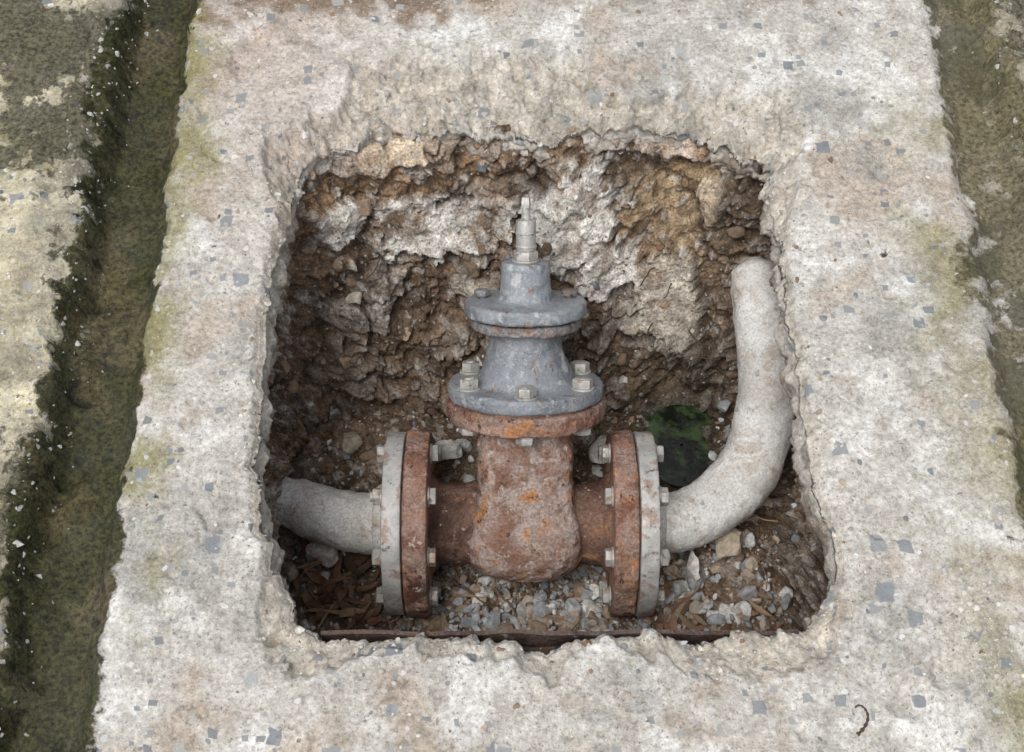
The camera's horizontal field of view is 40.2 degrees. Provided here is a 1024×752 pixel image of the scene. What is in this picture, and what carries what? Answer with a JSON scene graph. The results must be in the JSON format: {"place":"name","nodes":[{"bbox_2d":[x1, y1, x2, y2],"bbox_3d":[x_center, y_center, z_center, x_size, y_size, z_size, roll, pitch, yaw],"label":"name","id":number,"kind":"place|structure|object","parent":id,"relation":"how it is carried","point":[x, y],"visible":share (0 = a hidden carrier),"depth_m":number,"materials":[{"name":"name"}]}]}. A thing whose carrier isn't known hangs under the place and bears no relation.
{"place":"outdoors","nodes":[
{"label":"outdoors","id":0,"kind":"place"},
{"bbox_2d":[263,124,828,634],"bbox_3d":[0.042,0.089,1.600,0.696,0.375,0.680,0,60,0],"label":"excavated pit","id":1,"kind":"object","parent":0,"point":[575,238],"visible":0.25,"depth_m":1.69,"materials":[{"name":"soil"}]},
{"bbox_2d":[275,432,406,615],"bbox_3d":[-0.229,0.173,1.647,0.214,0.216,0.216,0,60,0],"label":"water pipe","id":2,"kind":"object","parent":1,"relation":"in","point":[348,521],"visible":0.61,"depth_m":1.61,"materials":[{"name":"grey metal"}]},
{"bbox_2d":[0,0,1023,751],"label":"concrete slab","id":3,"kind":"structure","parent":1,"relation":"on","point":[122,650],"depth_m":1.42,"materials":[{"name":"grey concrete"}]},
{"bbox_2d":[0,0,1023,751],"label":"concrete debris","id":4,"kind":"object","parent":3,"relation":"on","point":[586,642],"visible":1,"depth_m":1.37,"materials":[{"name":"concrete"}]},
{"bbox_2d":[320,629,797,654],"bbox_3d":[0.044,0.260,1.310,0.444,0.038,0.035,0,60,0],"label":"rusty angle iron","id":5,"kind":"object","parent":3,"relation":"attached to","point":[546,642],"visible":0.26,"depth_m":1.30,"materials":[{"name":"brown metal"}]},
{"bbox_2d":[370,197,669,618],"bbox_3d":[0.010,0.041,1.612,0.337,0.225,0.496,0,105,0],"label":"gate valve","id":6,"kind":"object","parent":1,"relation":"on","point":[526,401],"visible":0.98,"depth_m":1.57,"materials":[{"name":"metal"}]},
{"bbox_2d":[292,541,772,635],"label":"dead leaves","id":7,"kind":"object","parent":1,"relation":"on","point":[323,605],"visible":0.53,"depth_m":1.66,"materials":[{"name":"brown plant"}]},
{"bbox_2d":[306,220,761,631],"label":"rubble stones","id":8,"kind":"object","parent":1,"relation":"in","point":[730,543],"visible":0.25,"depth_m":1.67,"materials":[{"name":"grey stone"}]},
{"bbox_2d":[265,151,806,582],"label":"wall stones","id":9,"kind":"object","parent":1,"relation":"in","point":[365,209],"depth_m":1.69,"materials":[{"name":"brown stone"}]},
{"bbox_2d":[277,339,800,640],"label":"gravel","id":10,"kind":"structure","parent":1,"relation":"on","point":[585,609],"depth_m":1.67,"materials":[{"name":"grey gravel"}]},
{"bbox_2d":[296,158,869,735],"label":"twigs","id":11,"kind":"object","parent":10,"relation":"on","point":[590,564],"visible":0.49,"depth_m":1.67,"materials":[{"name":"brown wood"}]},
{"bbox_2d":[625,352,730,431],"bbox_3d":[0.197,0.045,1.756,0.138,0.147,0.130,27,64,15],"label":"moss patch","id":12,"kind":"object","parent":1,"relation":"on","point":[648,415],"visible":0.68,"depth_m":1.80,"materials":[{"name":"green plant"}]},
{"bbox_2d":[646,404,712,486],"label":"puddle","id":13,"kind":"object","parent":1,"relation":"on","point":[685,464],"visible":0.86,"depth_m":1.79,"materials":[{"name":"liquid"}]},
{"bbox_2d":[633,257,795,616],"bbox_3d":[0.234,0.089,1.665,0.174,0.267,0.411,32,65,17],"label":"water pipe","id":14,"kind":"object","parent":1,"relation":"in","point":[732,486],"visible":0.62,"depth_m":1.63,"materials":[{"name":"grey metal"}]}
]}

